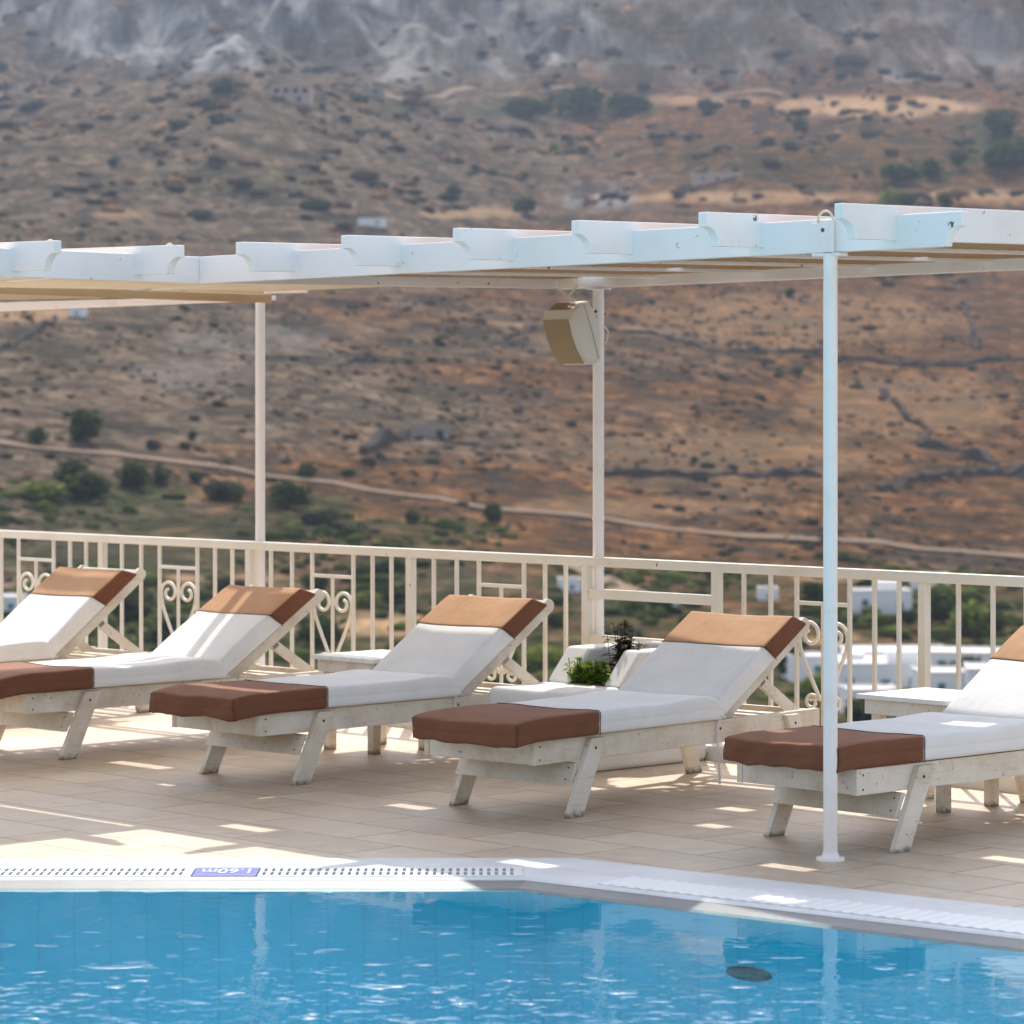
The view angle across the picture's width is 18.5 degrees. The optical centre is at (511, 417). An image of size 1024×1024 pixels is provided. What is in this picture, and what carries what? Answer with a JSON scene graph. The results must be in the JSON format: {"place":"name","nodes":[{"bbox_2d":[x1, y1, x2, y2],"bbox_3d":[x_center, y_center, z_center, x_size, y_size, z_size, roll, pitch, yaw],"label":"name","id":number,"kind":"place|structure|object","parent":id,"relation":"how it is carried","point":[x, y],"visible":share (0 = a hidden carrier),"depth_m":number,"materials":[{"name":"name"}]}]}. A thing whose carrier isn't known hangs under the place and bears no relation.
{"place":"outdoors","nodes":[
{"label":"outdoors","id":0,"kind":"place"},
{"bbox_2d":[0,890,1019,1012],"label":"pool water","id":1,"kind":"structure","parent":0,"point":[427,921],"depth_m":9.93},
{"bbox_2d":[0,0,1023,725],"bbox_3d":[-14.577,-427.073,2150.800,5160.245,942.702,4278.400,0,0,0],"label":"hillside","id":2,"kind":"structure","parent":0,"point":[144,38],"depth_m":949.56,"materials":[{"name":"soil"}]},
{"bbox_2d":[3,593,28,610],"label":"house","id":3,"kind":"structure","parent":2,"relation":"on","point":[9,601],"depth_m":452.58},
{"bbox_2d":[0,314,57,349],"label":"stone wall","id":4,"kind":"structure","parent":2,"relation":"on","point":[25,336],"depth_m":766.81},
{"bbox_2d":[27,426,50,442],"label":"tree","id":5,"kind":"object","parent":2,"relation":"on","point":[37,434],"visible":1,"depth_m":620.12,"materials":[{"name":"green plant"}]},
{"bbox_2d":[22,481,69,500],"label":"tree","id":6,"kind":"object","parent":2,"relation":"on","point":[45,491],"visible":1,"depth_m":563.73,"materials":[{"name":"green plant"}]},
{"bbox_2d":[52,456,89,480],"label":"tree","id":7,"kind":"object","parent":2,"relation":"on","point":[72,467],"visible":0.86,"depth_m":584.02,"materials":[{"name":"green plant"}]},
{"bbox_2d":[68,308,87,316],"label":"house","id":8,"kind":"structure","parent":2,"relation":"on","point":[79,312],"depth_m":808.54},
{"bbox_2d":[68,407,106,441],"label":"tree","id":9,"kind":"object","parent":2,"relation":"on","point":[84,422],"visible":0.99,"depth_m":626.64,"materials":[{"name":"green plant"}]},
{"bbox_2d":[63,471,112,497],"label":"tree","id":10,"kind":"object","parent":2,"relation":"on","point":[90,484],"visible":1,"depth_m":569.12,"materials":[{"name":"green plant"}]},
{"bbox_2d":[113,458,154,487],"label":"tree","id":11,"kind":"object","parent":2,"relation":"on","point":[132,475],"visible":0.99,"depth_m":583.75,"materials":[{"name":"green plant"}]},
{"bbox_2d":[116,587,157,622],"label":"tree","id":12,"kind":"object","parent":2,"relation":"on","point":[131,603],"visible":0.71,"depth_m":443.83,"materials":[{"name":"green plant"}]},
{"bbox_2d":[149,467,172,482],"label":"tree","id":13,"kind":"object","parent":2,"relation":"on","point":[159,474],"visible":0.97,"depth_m":591.71,"materials":[{"name":"green plant"}]},
{"bbox_2d":[147,614,187,638],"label":"tree","id":14,"kind":"object","parent":2,"relation":"on","point":[166,634],"visible":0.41,"depth_m":421.76,"materials":[{"name":"green plant"}]},
{"bbox_2d":[206,76,241,94],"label":"tree","id":15,"kind":"object","parent":2,"relation":"on","point":[221,85],"visible":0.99,"depth_m":1606.81,"materials":[{"name":"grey plant"}]},
{"bbox_2d":[202,480,246,500],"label":"tree","id":16,"kind":"object","parent":2,"relation":"on","point":[226,490],"visible":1,"depth_m":579.60,"materials":[{"name":"green plant"}]},
{"bbox_2d":[210,574,244,593],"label":"tree","id":17,"kind":"object","parent":2,"relation":"on","point":[222,584],"visible":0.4,"depth_m":476.88,"materials":[{"name":"green plant"}]},
{"bbox_2d":[265,479,315,507],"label":"tree","id":18,"kind":"object","parent":2,"relation":"on","point":[288,493],"visible":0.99,"depth_m":580.41,"materials":[{"name":"green plant"}]},
{"bbox_2d":[270,84,312,104],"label":"house","id":19,"kind":"structure","parent":2,"relation":"on","point":[297,93],"depth_m":1542.71,"materials":[{"name":"paint"}]},
{"bbox_2d":[294,461,318,477],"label":"tree","id":20,"kind":"object","parent":2,"relation":"on","point":[307,470],"visible":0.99,"depth_m":616.71,"materials":[{"name":"green plant"}]},
{"bbox_2d":[299,572,329,589],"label":"tree","id":21,"kind":"object","parent":2,"relation":"on","point":[320,583],"visible":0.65,"depth_m":479.42,"materials":[{"name":"green plant"}]},
{"bbox_2d":[299,508,341,524],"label":"tree","id":22,"kind":"object","parent":2,"relation":"on","point":[321,516],"visible":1,"depth_m":563.26,"materials":[{"name":"green plant"}]},
{"bbox_2d":[296,612,349,645],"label":"tree","id":23,"kind":"object","parent":2,"relation":"on","point":[303,631],"visible":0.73,"depth_m":414.72,"materials":[{"name":"green plant"}]},
{"bbox_2d":[330,356,395,366],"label":"stone wall","id":24,"kind":"structure","parent":2,"relation":"on","point":[350,360],"depth_m":778.20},
{"bbox_2d":[349,589,384,608],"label":"tree","id":25,"kind":"object","parent":2,"relation":"on","point":[363,600],"visible":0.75,"depth_m":462.91,"materials":[{"name":"green plant"}]},
{"bbox_2d":[358,218,386,227],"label":"house","id":26,"kind":"structure","parent":2,"relation":"on","point":[377,222],"depth_m":1221.69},
{"bbox_2d":[363,85,384,100],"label":"house","id":27,"kind":"structure","parent":2,"relation":"on","point":[377,92],"depth_m":1718.09,"materials":[{"name":"paint"}]},
{"bbox_2d":[358,428,409,454],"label":"stone wall","id":28,"kind":"structure","parent":2,"relation":"on","point":[380,438],"depth_m":666.20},
{"bbox_2d":[377,582,404,607],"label":"tree","id":29,"kind":"object","parent":2,"relation":"on","point":[399,591],"visible":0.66,"depth_m":465.81,"materials":[{"name":"green plant"}]},
{"bbox_2d":[403,509,421,522],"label":"tree","id":30,"kind":"object","parent":2,"relation":"on","point":[411,515],"visible":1,"depth_m":574.38,"materials":[{"name":"green plant"}]},
{"bbox_2d":[410,425,449,438],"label":"house","id":31,"kind":"structure","parent":2,"relation":"on","point":[431,431],"depth_m":679.77,"materials":[{"name":"stone"}]},
{"bbox_2d":[480,502,502,523],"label":"tree","id":32,"kind":"object","parent":2,"relation":"on","point":[494,512],"visible":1,"depth_m":584.93,"materials":[{"name":"green plant"}]},
{"bbox_2d":[0,219,1023,604],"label":"hill scrub","id":33,"kind":"object","parent":2,"relation":"on","point":[758,527],"visible":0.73,"depth_m":719.32,"materials":[{"name":"plant"}]},
{"bbox_2d":[0,50,1023,290],"bbox_3d":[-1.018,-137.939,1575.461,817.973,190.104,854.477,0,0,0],"label":"scrub","id":34,"kind":"object","parent":2,"relation":"on","point":[212,103],"visible":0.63,"depth_m":1515.34,"materials":[{"name":"plant"}]},
{"bbox_2d":[0,478,1023,700],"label":"valley scrub","id":35,"kind":"object","parent":2,"relation":"on","point":[355,535],"visible":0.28,"depth_m":501.23,"materials":[{"name":"plant"}]},
{"bbox_2d":[0,0,1023,91],"bbox_3d":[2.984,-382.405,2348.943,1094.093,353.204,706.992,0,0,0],"label":"crag scrub","id":36,"kind":"object","parent":2,"relation":"on","point":[611,51],"visible":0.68,"depth_m":2063.28,"materials":[{"name":"plant"}]},
{"bbox_2d":[503,324,543,339],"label":"stone wall","id":37,"kind":"structure","parent":2,"relation":"on","point":[517,333],"depth_m":859.97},
{"bbox_2d":[512,195,536,212],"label":"tree","id":38,"kind":"object","parent":2,"relation":"on","point":[527,204],"visible":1,"depth_m":1358.30,"materials":[{"name":"green plant"}]},
{"bbox_2d":[504,95,554,117],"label":"tree","id":39,"kind":"object","parent":2,"relation":"on","point":[522,106],"visible":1,"depth_m":1808.26,"materials":[{"name":"green plant"}]},
{"bbox_2d":[517,644,562,670],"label":"tree","id":40,"kind":"object","parent":2,"relation":"on","point":[534,657],"visible":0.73,"depth_m":383.66,"materials":[{"name":"green plant"}]},
{"bbox_2d":[547,611,562,627],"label":"tree","id":41,"kind":"object","parent":2,"relation":"on","point":[555,619],"visible":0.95,"depth_m":436.03,"materials":[{"name":"green plant"}]},
{"bbox_2d":[557,577,580,592],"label":"house","id":42,"kind":"structure","parent":2,"relation":"on","point":[574,584],"depth_m":495.07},
{"bbox_2d":[552,81,606,113],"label":"tree","id":43,"kind":"object","parent":2,"relation":"on","point":[584,97],"visible":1,"depth_m":1850.94,"materials":[{"name":"green plant"}]},
{"bbox_2d":[604,624,643,637],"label":"tree","id":44,"kind":"object","parent":2,"relation":"on","point":[636,633],"visible":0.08,"depth_m":406.53,"materials":[{"name":"green plant"}]},
{"bbox_2d":[606,91,653,113],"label":"tree","id":45,"kind":"object","parent":2,"relation":"on","point":[627,102],"visible":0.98,"depth_m":1853.61,"materials":[{"name":"green plant"}]},
{"bbox_2d":[614,590,647,611],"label":"tree","id":46,"kind":"object","parent":2,"relation":"on","point":[640,606],"visible":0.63,"depth_m":459.63,"materials":[{"name":"green plant"}]},
{"bbox_2d":[645,589,673,611],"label":"tree","id":47,"kind":"object","parent":2,"relation":"on","point":[668,606],"visible":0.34,"depth_m":457.63,"materials":[{"name":"green plant"}]},
{"bbox_2d":[695,98,713,110],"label":"tree","id":48,"kind":"object","parent":2,"relation":"on","point":[704,104],"visible":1,"depth_m":1801.19,"materials":[{"name":"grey plant"}]},
{"bbox_2d":[604,466,821,478],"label":"stone wall","id":49,"kind":"structure","parent":2,"relation":"on","point":[701,474],"depth_m":658.66,"materials":[{"name":"stone"}]},
{"bbox_2d":[607,327,821,353],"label":"stone wall","id":50,"kind":"structure","parent":2,"relation":"on","point":[818,349],"depth_m":880.53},
{"bbox_2d":[692,174,740,186],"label":"house","id":51,"kind":"structure","parent":2,"relation":"on","point":[700,179],"depth_m":1418.77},
{"bbox_2d":[757,586,778,600],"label":"house","id":52,"kind":"structure","parent":2,"relation":"on","point":[762,593],"depth_m":474.77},
{"bbox_2d":[777,647,805,674],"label":"tree","id":53,"kind":"object","parent":2,"relation":"on","point":[782,667],"visible":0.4,"depth_m":379.57,"materials":[{"name":"green plant"}]},
{"bbox_2d":[789,117,809,130],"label":"tree","id":54,"kind":"object","parent":2,"relation":"on","point":[799,123],"visible":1,"depth_m":1736.83,"materials":[{"name":"green plant"}]},
{"bbox_2d":[782,651,820,682],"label":"house","id":55,"kind":"structure","parent":2,"relation":"on","point":[813,658],"depth_m":375.99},
{"bbox_2d":[799,671,820,695],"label":"tree","id":56,"kind":"object","parent":2,"relation":"on","point":[807,687],"visible":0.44,"depth_m":357.44,"materials":[{"name":"green plant"}]},
{"bbox_2d":[799,581,822,607],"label":"tree","id":57,"kind":"object","parent":2,"relation":"on","point":[810,591],"visible":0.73,"depth_m":456.47,"materials":[{"name":"green plant"}]},
{"bbox_2d":[843,697,870,721],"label":"tree","id":58,"kind":"object","parent":2,"relation":"on","point":[858,711],"visible":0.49,"depth_m":315.76,"materials":[{"name":"green plant"}]},
{"bbox_2d":[838,684,895,715],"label":"house","id":59,"kind":"structure","parent":2,"relation":"on","point":[856,689],"depth_m":336.64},
{"bbox_2d":[838,648,917,687],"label":"house","id":60,"kind":"structure","parent":2,"relation":"on","point":[862,667],"depth_m":358.57,"materials":[{"name":"paint"}]},
{"bbox_2d":[852,580,911,614],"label":"house","id":61,"kind":"structure","parent":2,"relation":"on","point":[886,597],"depth_m":455.30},
{"bbox_2d":[876,187,903,205],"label":"tree","id":62,"kind":"object","parent":2,"relation":"on","point":[891,197],"visible":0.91,"depth_m":1318.18,"materials":[{"name":"green plant"}]},
{"bbox_2d":[838,644,943,653],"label":"house","id":63,"kind":"structure","parent":2,"relation":"on","point":[866,648],"depth_m":399.83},
{"bbox_2d":[879,163,922,183],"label":"tree","id":64,"kind":"object","parent":2,"relation":"on","point":[901,173],"visible":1,"depth_m":1400.03,"materials":[{"name":"green plant"}]},
{"bbox_2d":[878,387,931,442],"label":"stone wall","id":65,"kind":"structure","parent":2,"relation":"on","point":[896,402],"depth_m":778.07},
{"bbox_2d":[899,192,919,205],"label":"tree","id":66,"kind":"object","parent":2,"relation":"on","point":[908,199],"visible":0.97,"depth_m":1311.95,"materials":[{"name":"green plant"}]},
{"bbox_2d":[902,609,917,623],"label":"tree","id":67,"kind":"object","parent":2,"relation":"on","point":[908,616],"visible":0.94,"depth_m":441.33,"materials":[{"name":"green plant"}]},
{"bbox_2d":[917,156,944,175],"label":"tree","id":68,"kind":"object","parent":2,"relation":"on","point":[929,166],"visible":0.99,"depth_m":1441.81,"materials":[{"name":"green plant"}]},
{"bbox_2d":[841,354,1023,366],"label":"stone wall","id":69,"kind":"structure","parent":2,"relation":"on","point":[981,359],"depth_m":890.82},
{"bbox_2d":[910,666,964,689],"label":"house","id":70,"kind":"structure","parent":2,"relation":"on","point":[943,677],"depth_m":347.85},
{"bbox_2d":[931,589,955,623],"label":"tree","id":71,"kind":"object","parent":2,"relation":"on","point":[941,603],"visible":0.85,"depth_m":443.67,"materials":[{"name":"green plant"}]},
{"bbox_2d":[876,462,1023,491],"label":"stone wall","id":72,"kind":"structure","parent":2,"relation":"on","point":[1017,468],"depth_m":683.25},
{"bbox_2d":[916,437,999,464],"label":"stone wall","id":73,"kind":"structure","parent":2,"relation":"on","point":[982,455],"depth_m":724.71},
{"bbox_2d":[917,645,999,665],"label":"house","id":74,"kind":"structure","parent":2,"relation":"on","point":[941,655],"depth_m":378.93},
{"bbox_2d":[948,148,971,166],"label":"tree","id":75,"kind":"object","parent":2,"relation":"on","point":[957,157],"visible":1,"depth_m":1461.08,"materials":[{"name":"green plant"}]},
{"bbox_2d":[944,655,985,668],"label":"tree","id":76,"kind":"object","parent":2,"relation":"on","point":[969,659],"visible":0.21,"depth_m":364.22,"materials":[{"name":"green plant"}]},
{"bbox_2d":[949,599,989,635],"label":"tree","id":77,"kind":"object","parent":2,"relation":"on","point":[973,617],"visible":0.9,"depth_m":427.47,"materials":[{"name":"green plant"}]},
{"bbox_2d":[960,298,981,350],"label":"stone wall","id":78,"kind":"structure","parent":2,"relation":"on","point":[973,330],"depth_m":986.70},
{"bbox_2d":[964,662,987,685],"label":"house","id":79,"kind":"structure","parent":2,"relation":"on","point":[972,669],"depth_m":344.90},
{"bbox_2d":[984,607,1005,631],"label":"tree","id":80,"kind":"object","parent":2,"relation":"on","point":[1000,616],"visible":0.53,"depth_m":427.69,"materials":[{"name":"green plant"}]},
{"bbox_2d":[981,106,1022,137],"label":"tree","id":81,"kind":"object","parent":2,"relation":"on","point":[1001,124],"visible":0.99,"depth_m":1665.69,"materials":[{"name":"green plant"}]},
{"bbox_2d":[981,138,1023,167],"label":"tree","id":82,"kind":"object","parent":2,"relation":"on","point":[1004,153],"visible":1,"depth_m":1456.30,"materials":[{"name":"green plant"}]},
{"bbox_2d":[0,891,1023,1023],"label":"pool basin","id":83,"kind":"object","parent":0,"point":[261,957],"visible":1,"depth_m":10.84,"materials":[{"name":"liquid"}]},
{"bbox_2d":[0,880,1023,952],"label":"wet ledge","id":84,"kind":"object","parent":83,"relation":"on","point":[883,929],"visible":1,"depth_m":10.77,"materials":[{"name":"tile"}]},
{"bbox_2d":[726,966,771,981],"bbox_3d":[0.769,1.814,10.227,0.180,0.047,0.012,0,0,39],"label":"pool fitting","id":85,"kind":"object","parent":83,"relation":"attached to","point":[749,974],"visible":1,"depth_m":10.22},
{"bbox_2d":[0,706,1023,907],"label":"deck","id":86,"kind":"structure","parent":0,"point":[129,782],"depth_m":12.63,"materials":[{"name":"tile"}]},
{"bbox_2d":[0,565,151,712],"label":"sun lounger","id":87,"kind":"object","parent":86,"relation":"on","point":[60,613],"visible":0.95,"depth_m":16.97,"materials":[{"name":"fabric"}]},
{"bbox_2d":[0,585,323,759],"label":"sun lounger","id":88,"kind":"object","parent":86,"relation":"on","point":[232,632],"visible":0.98,"depth_m":15.35,"materials":[{"name":"fabric"}]},
{"bbox_2d":[149,594,553,785],"bbox_3d":[-0.693,1.230,14.434,0.670,0.757,2.108,0,0,45],"label":"sun lounger","id":89,"kind":"object","parent":86,"relation":"on","point":[449,651],"visible":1,"depth_m":14.19,"materials":[{"name":"fabric"}]},
{"bbox_2d":[311,650,423,754],"bbox_3d":[-0.653,1.379,15.230,0.460,0.460,0.456,0,0,-44],"label":"side table","id":90,"kind":"object","parent":86,"relation":"on","point":[328,663],"visible":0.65,"depth_m":15.14,"materials":[{"name":"white paint"}]},
{"bbox_2d":[0,203,1023,861],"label":"pergola","id":91,"kind":"object","parent":86,"relation":"on","point":[846,241],"visible":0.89,"depth_m":13.22,"materials":[{"name":"white paint"}]},
{"bbox_2d":[543,285,608,364],"bbox_3d":[0.323,-0.457,15.447,0.224,0.386,0.268,0,22,44],"label":"loudspeaker","id":92,"kind":"object","parent":91,"relation":"attached to","point":[571,331],"visible":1,"depth_m":15.37,"materials":[{"name":"plastic"}]},
{"bbox_2d":[0,858,1023,939],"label":"pool coping","id":93,"kind":"object","parent":86,"relation":"on","point":[584,873],"visible":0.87,"depth_m":10.95,"materials":[{"name":"white stone"}]},
{"bbox_2d":[490,641,705,773],"bbox_3d":[0.404,1.337,14.573,0.965,0.545,0.490,0,0,-44],"label":"planter","id":94,"kind":"object","parent":86,"relation":"on","point":[628,664],"visible":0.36,"depth_m":14.43,"materials":[{"name":"white paint"}]},
{"bbox_2d":[563,657,601,681],"bbox_3d":[0.332,1.171,14.569,0.153,0.128,0.212,0,0,-44],"label":"planter herb","id":95,"kind":"object","parent":94,"relation":"in","point":[580,676],"visible":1,"depth_m":14.55,"materials":[{"name":"green plant"}]},
{"bbox_2d":[582,660,611,683],"bbox_3d":[0.411,1.177,14.497,0.156,0.115,0.217,0,0,-44],"label":"planter herb","id":96,"kind":"object","parent":94,"relation":"in","point":[602,678],"visible":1,"depth_m":14.49,"materials":[{"name":"green plant"}]},
{"bbox_2d":[602,618,635,676],"bbox_3d":[0.513,1.080,14.639,0.201,0.292,0.211,0,0,-44],"label":"planter herb","id":97,"kind":"object","parent":94,"relation":"in","point":[622,644],"visible":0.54,"depth_m":14.62,"materials":[{"name":"green plant"}]},
{"bbox_2d":[612,639,648,666],"bbox_3d":[0.550,1.128,14.589,0.166,0.196,0.218,0,0,-44],"label":"planter herb","id":98,"kind":"object","parent":94,"relation":"in","point":[628,648],"visible":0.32,"depth_m":14.57,"materials":[{"name":"green plant"}]},
{"bbox_2d":[412,611,819,818],"bbox_3d":[0.456,1.238,13.316,0.681,0.742,2.086,0,0,42],"label":"sun lounger","id":99,"kind":"object","parent":86,"relation":"on","point":[692,681],"visible":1,"depth_m":13.13,"materials":[{"name":"fabric"}]},
{"bbox_2d":[387,722,1017,793],"bbox_3d":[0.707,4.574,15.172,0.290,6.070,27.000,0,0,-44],"label":"kerb wall","id":100,"kind":"structure","parent":86,"relation":"on","point":[1007,784],"depth_m":13.64,"materials":[{"name":"white paint"}]},
{"bbox_2d":[0,530,1023,743],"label":"metal railing","id":101,"kind":"object","parent":100,"relation":"on","point":[714,599],"visible":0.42,"depth_m":15.65,"materials":[{"name":"metal"}]},
{"bbox_2d":[723,626,1023,853],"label":"sun lounger","id":102,"kind":"object","parent":86,"relation":"on","point":[973,731],"visible":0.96,"depth_m":11.82,"materials":[{"name":"fabric"}]},
{"bbox_2d":[856,687,998,812],"bbox_3d":[1.756,1.378,13.027,0.450,0.462,0.475,0,0,-44],"label":"side table","id":103,"kind":"object","parent":86,"relation":"on","point":[884,704],"visible":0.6,"depth_m":12.95,"materials":[{"name":"white paint"}]},
{"bbox_2d":[0,439,1023,557],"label":"road","id":104,"kind":"structure","parent":0,"point":[2,441],"depth_m":609.45,"materials":[{"name":"soil"}]},
{"bbox_2d":[385,84,789,100],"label":"road","id":105,"kind":"structure","parent":0,"point":[445,94],"depth_m":1895.57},
{"bbox_2d":[560,565,643,590],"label":"track","id":106,"kind":"structure","parent":0,"point":[623,585],"depth_m":509.53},
{"label":"overflow channel","id":107,"kind":"structure","parent":0,"visible":0},
{"bbox_2d":[0,867,522,876],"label":"drain grating","id":108,"kind":"object","parent":107,"relation":"on","point":[282,872],"visible":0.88,"depth_m":11.07,"materials":[{"name":"white plastic"}]},
{"bbox_2d":[192,867,259,876],"bbox_3d":[-1.008,1.614,11.076,0.227,0.030,0.199,0,0,0],"label":"depth marker","id":109,"kind":"object","parent":108,"relation":"in","point":[226,871],"visible":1,"depth_m":11.05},
{"bbox_2d":[597,876,1023,934],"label":"drain grating","id":110,"kind":"object","parent":107,"relation":"on","point":[1005,925],"visible":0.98,"depth_m":10.32,"materials":[{"name":"white plastic"}]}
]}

